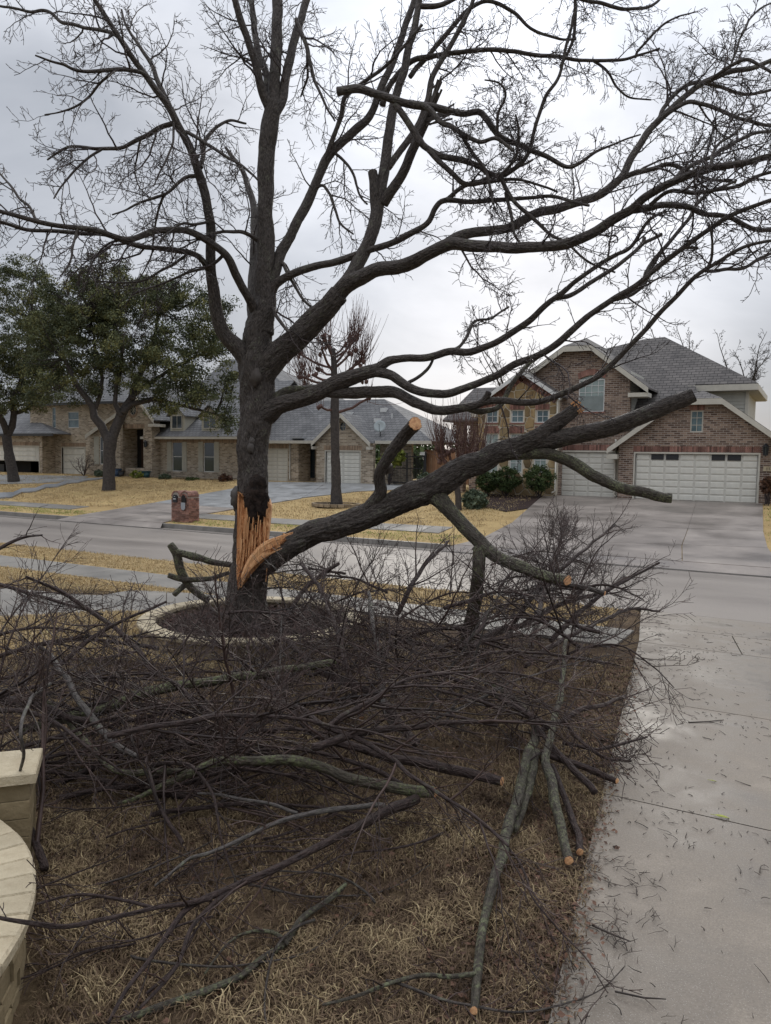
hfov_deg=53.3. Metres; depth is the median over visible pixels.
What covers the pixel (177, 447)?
window
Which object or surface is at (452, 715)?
loose branch
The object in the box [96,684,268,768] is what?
loose branch
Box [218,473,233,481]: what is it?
bed plant
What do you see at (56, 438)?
brick house
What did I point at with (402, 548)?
road joint
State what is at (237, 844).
loose branch
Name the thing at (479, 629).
loose branch
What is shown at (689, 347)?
bare tree
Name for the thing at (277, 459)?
garage door
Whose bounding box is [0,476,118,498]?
stepping stone path
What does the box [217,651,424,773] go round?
loose branch
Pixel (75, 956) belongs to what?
loose branch
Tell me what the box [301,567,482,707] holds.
loose branch
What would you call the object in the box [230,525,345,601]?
loose branch
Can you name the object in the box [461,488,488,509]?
spiky shrub
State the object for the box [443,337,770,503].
brick house
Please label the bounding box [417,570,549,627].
loose branch
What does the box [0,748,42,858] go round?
stone pillar
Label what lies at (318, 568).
rising branch
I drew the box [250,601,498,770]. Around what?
loose branch
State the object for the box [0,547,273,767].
loose branch
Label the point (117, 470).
plant pot
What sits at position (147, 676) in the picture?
loose branch
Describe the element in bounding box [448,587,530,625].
rising branch
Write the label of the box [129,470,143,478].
bed plant
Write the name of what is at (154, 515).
courtyard driveway
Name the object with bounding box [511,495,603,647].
cut branch
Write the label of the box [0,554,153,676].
cut branch
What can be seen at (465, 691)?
loose branch
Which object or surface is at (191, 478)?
bed plant
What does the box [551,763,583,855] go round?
cut branch
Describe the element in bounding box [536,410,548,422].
window
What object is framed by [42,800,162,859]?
loose branch
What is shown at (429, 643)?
rising branch
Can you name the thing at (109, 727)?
loose branch
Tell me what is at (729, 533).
driveway
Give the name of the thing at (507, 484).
hedge
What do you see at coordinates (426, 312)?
sky
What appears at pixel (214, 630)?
loose branch
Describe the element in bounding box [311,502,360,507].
tree ring bricks
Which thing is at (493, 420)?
window
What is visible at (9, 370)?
live oak
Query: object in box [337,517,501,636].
loose branch
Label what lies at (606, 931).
fallen stick
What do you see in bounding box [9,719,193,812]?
loose branch
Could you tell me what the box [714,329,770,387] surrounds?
bare tree
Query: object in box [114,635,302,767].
loose branch
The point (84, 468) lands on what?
bare shrub
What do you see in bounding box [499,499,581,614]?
loose branch
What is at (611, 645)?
loose branch
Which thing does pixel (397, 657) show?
rising branch
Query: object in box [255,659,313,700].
rising branch
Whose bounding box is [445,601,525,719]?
rising branch
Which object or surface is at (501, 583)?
loose branch
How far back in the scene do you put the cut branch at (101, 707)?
6.83 m
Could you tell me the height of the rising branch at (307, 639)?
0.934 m
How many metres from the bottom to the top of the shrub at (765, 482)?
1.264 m
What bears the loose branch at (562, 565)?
on the cut branch at (563, 528)
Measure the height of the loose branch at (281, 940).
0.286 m
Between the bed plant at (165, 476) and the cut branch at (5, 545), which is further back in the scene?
the bed plant at (165, 476)
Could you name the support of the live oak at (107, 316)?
on the lawn at (493, 524)
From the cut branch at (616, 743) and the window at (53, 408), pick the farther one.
the window at (53, 408)
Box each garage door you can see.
[0,446,38,460]
[63,448,84,473]
[267,450,286,480]
[326,451,359,482]
[561,452,614,496]
[634,453,758,502]
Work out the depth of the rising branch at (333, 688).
7.98 m
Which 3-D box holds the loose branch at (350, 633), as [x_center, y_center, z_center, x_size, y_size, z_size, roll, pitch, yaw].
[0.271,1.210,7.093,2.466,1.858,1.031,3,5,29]
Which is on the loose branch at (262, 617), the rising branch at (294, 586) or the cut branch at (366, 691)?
the rising branch at (294, 586)
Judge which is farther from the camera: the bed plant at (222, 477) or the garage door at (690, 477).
the bed plant at (222, 477)
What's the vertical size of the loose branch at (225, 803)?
0.868 m
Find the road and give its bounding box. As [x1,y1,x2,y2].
[0,515,770,623]
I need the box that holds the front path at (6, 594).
[0,588,224,617]
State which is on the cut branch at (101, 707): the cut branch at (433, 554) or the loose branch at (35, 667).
the loose branch at (35, 667)
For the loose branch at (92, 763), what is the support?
on the lawn at (24, 1005)
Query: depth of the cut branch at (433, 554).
11.81 m
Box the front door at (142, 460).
[141,439,143,467]
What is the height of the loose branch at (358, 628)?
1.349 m
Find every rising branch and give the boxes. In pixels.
[167,576,229,632]
[169,563,271,661]
[177,552,241,654]
[186,587,269,635]
[209,560,270,651]
[222,632,335,674]
[239,574,276,695]
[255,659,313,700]
[256,602,310,723]
[260,612,355,680]
[261,535,342,651]
[268,568,286,612]
[300,541,342,610]
[303,595,426,673]
[316,570,376,695]
[317,570,358,708]
[325,541,391,606]
[350,536,402,634]
[361,595,482,686]
[366,582,490,663]
[389,555,426,675]
[426,639,637,722]
[428,559,541,707]
[443,524,472,596]
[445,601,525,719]
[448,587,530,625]
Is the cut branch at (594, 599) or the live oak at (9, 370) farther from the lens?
the live oak at (9, 370)
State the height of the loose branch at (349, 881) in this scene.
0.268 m
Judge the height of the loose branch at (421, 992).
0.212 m
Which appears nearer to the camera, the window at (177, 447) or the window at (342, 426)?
the window at (342, 426)
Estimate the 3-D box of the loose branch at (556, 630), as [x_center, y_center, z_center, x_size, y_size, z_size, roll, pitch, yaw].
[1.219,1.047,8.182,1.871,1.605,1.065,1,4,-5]
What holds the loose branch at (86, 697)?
on the lawn at (24, 1005)
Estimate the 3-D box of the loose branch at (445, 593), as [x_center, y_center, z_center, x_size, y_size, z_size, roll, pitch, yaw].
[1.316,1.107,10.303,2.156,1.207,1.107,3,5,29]
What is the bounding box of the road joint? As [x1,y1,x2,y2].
[0,516,770,577]
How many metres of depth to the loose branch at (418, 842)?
4.82 m
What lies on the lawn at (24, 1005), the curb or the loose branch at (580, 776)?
the loose branch at (580, 776)
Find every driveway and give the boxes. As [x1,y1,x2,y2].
[0,475,770,575]
[457,495,770,567]
[548,610,770,1023]
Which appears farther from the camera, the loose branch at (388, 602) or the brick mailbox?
the brick mailbox
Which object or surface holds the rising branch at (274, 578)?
on the stone tree ring
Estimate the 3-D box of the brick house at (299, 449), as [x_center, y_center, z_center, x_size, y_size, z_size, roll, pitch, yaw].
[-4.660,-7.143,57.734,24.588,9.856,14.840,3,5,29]
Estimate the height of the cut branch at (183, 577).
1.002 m
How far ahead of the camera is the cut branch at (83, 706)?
5.82 m
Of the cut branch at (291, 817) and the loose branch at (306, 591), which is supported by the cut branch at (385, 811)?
the cut branch at (291, 817)
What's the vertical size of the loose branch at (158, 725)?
0.939 m
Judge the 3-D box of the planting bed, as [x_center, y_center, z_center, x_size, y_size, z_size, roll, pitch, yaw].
[5.322,-0.474,34.645,4.382,0.489,6.180,2,4,19]
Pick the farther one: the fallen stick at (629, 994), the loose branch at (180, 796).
the loose branch at (180, 796)
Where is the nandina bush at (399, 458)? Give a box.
[376,449,406,484]
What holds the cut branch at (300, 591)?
on the loose branch at (262, 617)
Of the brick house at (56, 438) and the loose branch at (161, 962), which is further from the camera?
the brick house at (56, 438)
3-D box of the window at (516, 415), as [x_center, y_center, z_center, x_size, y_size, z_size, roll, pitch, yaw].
[6.234,-4.508,36.216,0.615,0.599,0.050,3,5,29]
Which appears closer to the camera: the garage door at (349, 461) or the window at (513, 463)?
the window at (513, 463)
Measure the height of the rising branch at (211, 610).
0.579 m
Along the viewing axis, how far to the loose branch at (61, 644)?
9.40 m
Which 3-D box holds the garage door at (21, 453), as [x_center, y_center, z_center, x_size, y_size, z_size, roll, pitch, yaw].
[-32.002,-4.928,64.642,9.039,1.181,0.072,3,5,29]
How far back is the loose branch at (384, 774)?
5.73 m
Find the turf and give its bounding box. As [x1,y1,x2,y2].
[0,612,215,663]
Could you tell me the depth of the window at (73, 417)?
61.96 m
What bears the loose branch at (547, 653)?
on the loose branch at (355, 687)
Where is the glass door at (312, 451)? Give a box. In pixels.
[310,444,314,477]
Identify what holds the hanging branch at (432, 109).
attached to the broken tree at (260, 356)
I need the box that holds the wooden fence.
[425,450,469,484]
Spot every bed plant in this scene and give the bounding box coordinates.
[94,469,102,476]
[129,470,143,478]
[158,473,171,479]
[184,476,199,480]
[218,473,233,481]
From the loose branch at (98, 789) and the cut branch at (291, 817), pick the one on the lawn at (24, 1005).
the loose branch at (98, 789)
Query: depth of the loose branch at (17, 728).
6.19 m
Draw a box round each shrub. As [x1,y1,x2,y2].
[70,453,94,475]
[412,454,422,478]
[416,472,429,478]
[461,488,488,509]
[759,476,770,505]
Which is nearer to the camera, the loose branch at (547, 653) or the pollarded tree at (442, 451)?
the loose branch at (547, 653)
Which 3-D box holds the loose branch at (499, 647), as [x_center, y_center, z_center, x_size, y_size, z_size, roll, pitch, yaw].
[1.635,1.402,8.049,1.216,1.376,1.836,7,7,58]
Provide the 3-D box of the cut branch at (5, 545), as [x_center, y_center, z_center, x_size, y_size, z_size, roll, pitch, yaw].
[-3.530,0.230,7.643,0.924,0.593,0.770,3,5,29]
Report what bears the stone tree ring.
on the lawn at (24, 1005)
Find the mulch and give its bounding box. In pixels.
[158,604,337,637]
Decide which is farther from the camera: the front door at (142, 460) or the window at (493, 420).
the front door at (142, 460)
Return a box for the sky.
[0,0,770,449]
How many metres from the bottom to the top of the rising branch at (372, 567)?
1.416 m
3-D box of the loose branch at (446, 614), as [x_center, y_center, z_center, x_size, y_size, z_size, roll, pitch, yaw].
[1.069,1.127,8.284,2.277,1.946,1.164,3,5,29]
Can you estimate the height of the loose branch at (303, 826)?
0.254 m
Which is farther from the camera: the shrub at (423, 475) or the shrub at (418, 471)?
the shrub at (418, 471)
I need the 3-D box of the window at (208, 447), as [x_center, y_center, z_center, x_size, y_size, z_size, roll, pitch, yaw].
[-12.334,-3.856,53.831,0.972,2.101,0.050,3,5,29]
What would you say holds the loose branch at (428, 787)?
on the lawn at (24, 1005)
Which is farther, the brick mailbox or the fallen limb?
the brick mailbox
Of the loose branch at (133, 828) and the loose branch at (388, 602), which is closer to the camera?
the loose branch at (133, 828)
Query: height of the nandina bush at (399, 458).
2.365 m
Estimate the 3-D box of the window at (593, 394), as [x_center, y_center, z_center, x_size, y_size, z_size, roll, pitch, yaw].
[9.497,-5.446,35.389,1.191,1.658,0.060,3,5,29]
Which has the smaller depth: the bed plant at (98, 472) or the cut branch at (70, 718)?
the cut branch at (70, 718)
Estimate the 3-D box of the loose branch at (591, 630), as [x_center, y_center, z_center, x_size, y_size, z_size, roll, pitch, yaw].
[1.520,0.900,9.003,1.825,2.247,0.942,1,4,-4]
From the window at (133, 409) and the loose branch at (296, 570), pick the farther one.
the window at (133, 409)
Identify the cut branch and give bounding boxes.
[0,505,59,552]
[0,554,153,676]
[0,577,133,645]
[0,590,137,766]
[0,794,420,1023]
[7,620,335,731]
[10,678,51,770]
[28,645,142,758]
[33,570,174,683]
[47,695,436,817]
[67,882,347,1023]
[154,782,384,886]
[164,621,503,785]
[167,542,231,603]
[189,590,424,763]
[262,541,363,719]
[271,534,358,646]
[302,653,565,1014]
[316,569,411,724]
[395,510,472,614]
[470,545,662,648]
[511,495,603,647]
[511,629,576,864]
[512,497,641,623]
[523,571,676,667]
[540,749,618,783]
[541,645,668,783]
[549,559,667,641]
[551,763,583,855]
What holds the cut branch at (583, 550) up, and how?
on the cut branch at (562, 602)
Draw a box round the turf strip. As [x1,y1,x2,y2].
[0,543,617,625]
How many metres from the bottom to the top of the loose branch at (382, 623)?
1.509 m
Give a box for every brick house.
[0,361,297,479]
[202,359,468,483]
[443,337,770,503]
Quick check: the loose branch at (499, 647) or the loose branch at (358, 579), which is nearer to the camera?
the loose branch at (499, 647)
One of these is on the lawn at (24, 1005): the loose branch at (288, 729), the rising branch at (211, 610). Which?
the loose branch at (288, 729)
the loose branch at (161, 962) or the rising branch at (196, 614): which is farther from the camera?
the rising branch at (196, 614)
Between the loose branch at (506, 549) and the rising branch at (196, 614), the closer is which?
the rising branch at (196, 614)
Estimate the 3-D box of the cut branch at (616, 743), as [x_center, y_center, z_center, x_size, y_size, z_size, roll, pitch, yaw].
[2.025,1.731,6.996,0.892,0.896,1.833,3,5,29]
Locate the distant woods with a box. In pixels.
[375,445,468,475]
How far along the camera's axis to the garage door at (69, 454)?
62.29 m
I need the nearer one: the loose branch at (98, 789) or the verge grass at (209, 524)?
the loose branch at (98, 789)
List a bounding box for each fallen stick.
[592,924,629,941]
[615,990,665,1009]
[688,720,721,724]
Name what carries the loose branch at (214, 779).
on the lawn at (24, 1005)
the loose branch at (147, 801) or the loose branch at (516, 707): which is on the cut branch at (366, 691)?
the loose branch at (516, 707)
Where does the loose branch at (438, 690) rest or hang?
on the loose branch at (516, 707)
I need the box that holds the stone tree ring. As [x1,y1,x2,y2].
[137,596,360,663]
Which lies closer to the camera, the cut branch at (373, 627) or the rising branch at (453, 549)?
the cut branch at (373, 627)
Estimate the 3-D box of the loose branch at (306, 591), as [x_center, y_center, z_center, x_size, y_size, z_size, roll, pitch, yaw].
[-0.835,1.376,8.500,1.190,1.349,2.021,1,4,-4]
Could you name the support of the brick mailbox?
on the lawn at (493, 524)
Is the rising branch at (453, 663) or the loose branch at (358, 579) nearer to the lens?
the rising branch at (453, 663)
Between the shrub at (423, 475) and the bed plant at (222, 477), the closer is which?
the shrub at (423, 475)
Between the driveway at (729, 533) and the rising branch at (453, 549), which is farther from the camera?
the driveway at (729, 533)
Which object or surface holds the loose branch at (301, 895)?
on the lawn at (24, 1005)
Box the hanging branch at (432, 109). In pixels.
[336,5,653,291]
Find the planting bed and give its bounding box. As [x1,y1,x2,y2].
[486,494,541,511]
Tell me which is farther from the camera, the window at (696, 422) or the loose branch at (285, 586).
the window at (696, 422)
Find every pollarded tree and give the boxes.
[282,292,403,503]
[420,393,515,510]
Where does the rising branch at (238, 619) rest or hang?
on the cut branch at (366, 691)
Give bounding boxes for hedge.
[475,471,500,495]
[488,465,523,496]
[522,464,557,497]
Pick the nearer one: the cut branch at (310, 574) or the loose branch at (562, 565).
the cut branch at (310, 574)
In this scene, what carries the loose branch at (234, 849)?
on the lawn at (24, 1005)
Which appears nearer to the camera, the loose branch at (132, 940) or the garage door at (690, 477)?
the loose branch at (132, 940)
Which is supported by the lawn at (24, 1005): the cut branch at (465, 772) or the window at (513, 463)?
the cut branch at (465, 772)
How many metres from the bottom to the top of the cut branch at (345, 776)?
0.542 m
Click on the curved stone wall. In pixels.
(17, 895)
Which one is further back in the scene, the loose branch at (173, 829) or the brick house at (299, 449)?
the brick house at (299, 449)
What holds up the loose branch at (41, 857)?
on the lawn at (24, 1005)
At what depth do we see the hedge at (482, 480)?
35.96 m
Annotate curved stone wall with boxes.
[0,820,35,1023]
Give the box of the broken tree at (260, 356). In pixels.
[0,0,770,627]
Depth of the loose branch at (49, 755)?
5.86 m
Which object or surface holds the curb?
on the road
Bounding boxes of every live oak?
[0,252,84,481]
[5,248,241,490]
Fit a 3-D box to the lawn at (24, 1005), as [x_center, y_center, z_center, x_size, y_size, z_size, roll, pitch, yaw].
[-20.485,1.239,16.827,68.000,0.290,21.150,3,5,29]
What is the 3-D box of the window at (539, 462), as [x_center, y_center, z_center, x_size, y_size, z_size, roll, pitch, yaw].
[7.218,-2.400,35.793,0.598,1.128,0.050,3,5,29]
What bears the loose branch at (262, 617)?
on the cut branch at (366, 691)
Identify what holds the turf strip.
on the lawn at (24, 1005)
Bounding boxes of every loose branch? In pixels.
[0,521,140,669]
[0,541,250,721]
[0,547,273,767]
[0,566,136,741]
[0,569,298,732]
[0,578,233,669]
[0,591,93,871]
[0,596,217,775]
[0,600,137,689]
[0,624,206,809]
[0,680,199,764]
[3,584,158,655]
[7,568,341,750]
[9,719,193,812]
[19,905,212,993]
[21,881,178,983]
[34,663,238,813]
[36,821,142,905]
[37,605,219,721]
[38,629,242,749]
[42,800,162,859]
[45,665,354,819]
[53,808,303,923]
[54,656,316,796]
[59,690,357,818]
[72,616,238,844]
[94,571,299,702]
[94,664,361,920]
[96,669,402,807]
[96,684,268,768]
[99,797,241,884]
[106,777,272,838]
[107,631,483,799]
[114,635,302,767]
[130,891,359,980]
[145,817,247,994]
[150,672,449,784]
[151,686,502,872]
[159,545,380,664]
[159,625,474,836]
[170,837,375,903]
[173,772,401,877]
[175,553,401,654]
[193,740,447,840]
[205,600,494,707]
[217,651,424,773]
[217,782,279,860]
[225,585,373,705]
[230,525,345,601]
[231,555,341,596]
[233,629,497,767]
[234,837,430,907]
[238,918,315,1023]
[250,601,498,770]
[251,574,349,697]
[256,553,484,713]
[257,634,576,997]
[261,541,432,638]
[263,791,389,839]
[266,832,443,911]
[267,534,387,592]
[267,562,339,623]
[272,574,438,687]
[285,583,609,698]
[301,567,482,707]
[309,539,548,748]
[311,644,622,766]
[319,566,433,621]
[325,624,668,800]
[327,561,476,691]
[335,632,556,729]
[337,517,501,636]
[343,603,563,727]
[369,532,590,724]
[385,943,624,1023]
[387,577,539,699]
[392,606,597,794]
[404,547,554,642]
[404,548,577,616]
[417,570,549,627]
[418,538,581,676]
[443,536,607,636]
[445,495,600,676]
[456,562,579,665]
[459,553,553,601]
[472,578,640,705]
[490,544,612,581]
[492,562,615,619]
[493,522,548,567]
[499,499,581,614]
[499,847,642,1023]
[503,546,598,635]
[512,559,614,616]
[527,497,629,578]
[546,574,699,725]
[569,508,681,613]
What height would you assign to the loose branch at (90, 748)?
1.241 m
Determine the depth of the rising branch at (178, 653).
9.50 m
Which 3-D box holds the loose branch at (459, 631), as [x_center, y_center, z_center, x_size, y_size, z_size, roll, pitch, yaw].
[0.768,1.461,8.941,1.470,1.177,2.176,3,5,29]
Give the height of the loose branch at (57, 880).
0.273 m
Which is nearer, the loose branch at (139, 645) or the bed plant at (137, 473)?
the loose branch at (139, 645)
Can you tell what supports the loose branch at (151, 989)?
on the lawn at (24, 1005)
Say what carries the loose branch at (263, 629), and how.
on the loose branch at (382, 623)
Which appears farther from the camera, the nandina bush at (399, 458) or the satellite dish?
the satellite dish
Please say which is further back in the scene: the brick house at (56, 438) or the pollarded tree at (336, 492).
the brick house at (56, 438)
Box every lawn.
[0,472,770,560]
[0,587,640,1023]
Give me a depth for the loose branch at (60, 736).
5.94 m
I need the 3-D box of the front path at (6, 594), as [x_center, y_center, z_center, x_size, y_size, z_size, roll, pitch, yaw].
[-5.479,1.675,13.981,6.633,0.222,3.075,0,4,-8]
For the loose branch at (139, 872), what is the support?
on the lawn at (24, 1005)
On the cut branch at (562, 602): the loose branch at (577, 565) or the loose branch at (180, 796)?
the loose branch at (577, 565)
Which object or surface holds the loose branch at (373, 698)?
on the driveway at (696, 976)
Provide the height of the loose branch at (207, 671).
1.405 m
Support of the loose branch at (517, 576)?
on the cut branch at (563, 528)
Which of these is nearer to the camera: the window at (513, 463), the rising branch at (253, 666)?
the rising branch at (253, 666)
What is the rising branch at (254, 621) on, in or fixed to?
on the cut branch at (465, 772)
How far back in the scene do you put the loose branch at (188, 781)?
5.52 m
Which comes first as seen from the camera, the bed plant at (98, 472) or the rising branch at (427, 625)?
the rising branch at (427, 625)
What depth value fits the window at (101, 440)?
57.24 m
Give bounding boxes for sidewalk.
[0,501,452,533]
[0,555,633,644]
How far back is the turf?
10.96 m
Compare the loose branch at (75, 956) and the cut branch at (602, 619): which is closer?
the loose branch at (75, 956)
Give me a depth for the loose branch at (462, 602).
8.96 m
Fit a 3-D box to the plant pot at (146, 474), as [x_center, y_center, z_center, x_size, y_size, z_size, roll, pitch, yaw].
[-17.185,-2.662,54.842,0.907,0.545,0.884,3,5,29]
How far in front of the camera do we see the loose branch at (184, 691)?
6.55 m
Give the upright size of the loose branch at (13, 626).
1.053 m
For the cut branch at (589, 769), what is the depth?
6.20 m
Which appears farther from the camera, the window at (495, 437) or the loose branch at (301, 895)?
the window at (495, 437)
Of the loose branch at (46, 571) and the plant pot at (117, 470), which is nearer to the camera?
the loose branch at (46, 571)
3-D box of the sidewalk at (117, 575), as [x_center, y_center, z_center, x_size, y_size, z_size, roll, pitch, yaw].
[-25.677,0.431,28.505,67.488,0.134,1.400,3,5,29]
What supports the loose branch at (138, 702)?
on the lawn at (24, 1005)
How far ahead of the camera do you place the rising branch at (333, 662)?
6.99 m
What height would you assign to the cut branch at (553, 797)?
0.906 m
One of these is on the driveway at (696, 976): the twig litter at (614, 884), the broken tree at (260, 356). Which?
the twig litter at (614, 884)
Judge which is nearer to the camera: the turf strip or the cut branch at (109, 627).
the cut branch at (109, 627)
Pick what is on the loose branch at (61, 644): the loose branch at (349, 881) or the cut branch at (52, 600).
the cut branch at (52, 600)
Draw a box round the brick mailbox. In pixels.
[171,490,198,522]
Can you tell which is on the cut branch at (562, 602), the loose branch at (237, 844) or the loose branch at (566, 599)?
the loose branch at (566, 599)
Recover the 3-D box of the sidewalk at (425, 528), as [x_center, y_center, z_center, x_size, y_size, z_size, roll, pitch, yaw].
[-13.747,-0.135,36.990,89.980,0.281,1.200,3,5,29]
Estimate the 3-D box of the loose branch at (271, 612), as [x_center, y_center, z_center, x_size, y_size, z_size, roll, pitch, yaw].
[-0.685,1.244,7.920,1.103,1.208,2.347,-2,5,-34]
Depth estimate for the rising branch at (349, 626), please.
8.68 m
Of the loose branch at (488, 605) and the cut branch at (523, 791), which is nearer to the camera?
the cut branch at (523, 791)
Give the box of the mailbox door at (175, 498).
[173,495,177,501]
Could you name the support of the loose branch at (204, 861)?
on the lawn at (24, 1005)
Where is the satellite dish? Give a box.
[374,420,385,435]
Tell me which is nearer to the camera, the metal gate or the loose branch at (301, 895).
the loose branch at (301, 895)
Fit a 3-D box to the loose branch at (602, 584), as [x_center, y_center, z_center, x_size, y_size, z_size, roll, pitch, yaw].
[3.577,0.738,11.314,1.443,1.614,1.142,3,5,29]
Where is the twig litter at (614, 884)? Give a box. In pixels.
[544,614,770,1023]
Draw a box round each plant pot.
[115,468,121,475]
[118,471,124,476]
[138,471,150,477]
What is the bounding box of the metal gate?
[388,451,426,483]
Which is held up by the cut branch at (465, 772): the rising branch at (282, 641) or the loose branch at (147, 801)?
the rising branch at (282, 641)
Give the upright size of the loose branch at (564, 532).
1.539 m
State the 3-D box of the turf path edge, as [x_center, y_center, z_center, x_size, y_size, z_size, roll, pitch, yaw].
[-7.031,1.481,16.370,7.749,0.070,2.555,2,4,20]
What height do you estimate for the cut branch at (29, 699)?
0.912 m
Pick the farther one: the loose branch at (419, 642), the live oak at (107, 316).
the live oak at (107, 316)
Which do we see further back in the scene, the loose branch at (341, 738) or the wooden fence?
the wooden fence
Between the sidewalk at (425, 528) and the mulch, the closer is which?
the mulch
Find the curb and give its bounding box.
[0,511,619,609]
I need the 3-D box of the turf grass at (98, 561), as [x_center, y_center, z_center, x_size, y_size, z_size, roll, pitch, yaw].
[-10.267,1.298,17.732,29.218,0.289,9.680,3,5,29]
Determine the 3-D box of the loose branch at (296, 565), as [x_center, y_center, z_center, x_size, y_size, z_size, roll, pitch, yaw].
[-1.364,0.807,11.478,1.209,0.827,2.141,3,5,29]
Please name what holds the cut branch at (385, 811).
on the lawn at (24, 1005)
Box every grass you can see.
[0,505,770,542]
[0,541,617,663]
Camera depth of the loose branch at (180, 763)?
4.70 m
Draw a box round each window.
[52,407,55,427]
[68,412,78,427]
[100,437,102,463]
[131,406,135,414]
[172,443,181,470]
[204,443,213,471]
[340,422,345,430]
[485,434,497,472]
[487,411,497,422]
[510,434,521,472]
[511,410,523,422]
[534,459,545,471]
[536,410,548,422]
[579,376,604,411]
[690,410,703,431]
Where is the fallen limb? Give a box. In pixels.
[238,389,696,642]
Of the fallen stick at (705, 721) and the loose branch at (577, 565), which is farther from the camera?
the loose branch at (577, 565)
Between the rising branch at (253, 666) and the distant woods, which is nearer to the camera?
the rising branch at (253, 666)
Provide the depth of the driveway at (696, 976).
5.17 m
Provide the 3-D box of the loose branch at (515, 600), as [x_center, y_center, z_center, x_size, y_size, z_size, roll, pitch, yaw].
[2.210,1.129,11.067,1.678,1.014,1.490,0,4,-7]
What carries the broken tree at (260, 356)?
on the stone tree ring
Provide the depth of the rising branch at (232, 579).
9.83 m
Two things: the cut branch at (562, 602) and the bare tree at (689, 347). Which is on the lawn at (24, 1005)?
the cut branch at (562, 602)
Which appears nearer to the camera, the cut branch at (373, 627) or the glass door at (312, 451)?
the cut branch at (373, 627)
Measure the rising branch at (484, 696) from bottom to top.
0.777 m
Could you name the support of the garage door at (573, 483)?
in the brick house at (712, 442)
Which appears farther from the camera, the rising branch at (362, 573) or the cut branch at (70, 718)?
the rising branch at (362, 573)
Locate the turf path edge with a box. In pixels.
[1,567,207,593]
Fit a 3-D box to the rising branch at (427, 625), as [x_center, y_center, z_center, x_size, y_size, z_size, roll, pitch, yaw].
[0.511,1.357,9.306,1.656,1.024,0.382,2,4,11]
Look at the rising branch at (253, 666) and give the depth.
8.66 m
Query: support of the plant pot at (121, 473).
on the lawn at (493, 524)
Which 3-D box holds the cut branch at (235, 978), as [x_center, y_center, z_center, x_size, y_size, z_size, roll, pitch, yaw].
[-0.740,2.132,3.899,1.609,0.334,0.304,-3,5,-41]
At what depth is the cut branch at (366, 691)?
8.40 m
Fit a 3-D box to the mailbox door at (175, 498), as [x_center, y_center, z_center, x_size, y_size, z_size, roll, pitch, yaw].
[-8.783,-0.570,32.114,0.230,0.315,0.115,3,5,29]
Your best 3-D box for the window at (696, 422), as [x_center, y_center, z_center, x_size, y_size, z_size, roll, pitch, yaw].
[13.212,-3.842,32.605,0.508,0.918,0.050,3,5,29]
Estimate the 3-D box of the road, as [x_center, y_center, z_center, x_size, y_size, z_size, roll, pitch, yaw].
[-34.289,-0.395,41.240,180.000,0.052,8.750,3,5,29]
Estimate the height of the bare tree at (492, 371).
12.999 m
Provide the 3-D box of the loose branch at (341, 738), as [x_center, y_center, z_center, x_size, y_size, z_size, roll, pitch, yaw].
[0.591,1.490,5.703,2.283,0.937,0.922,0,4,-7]

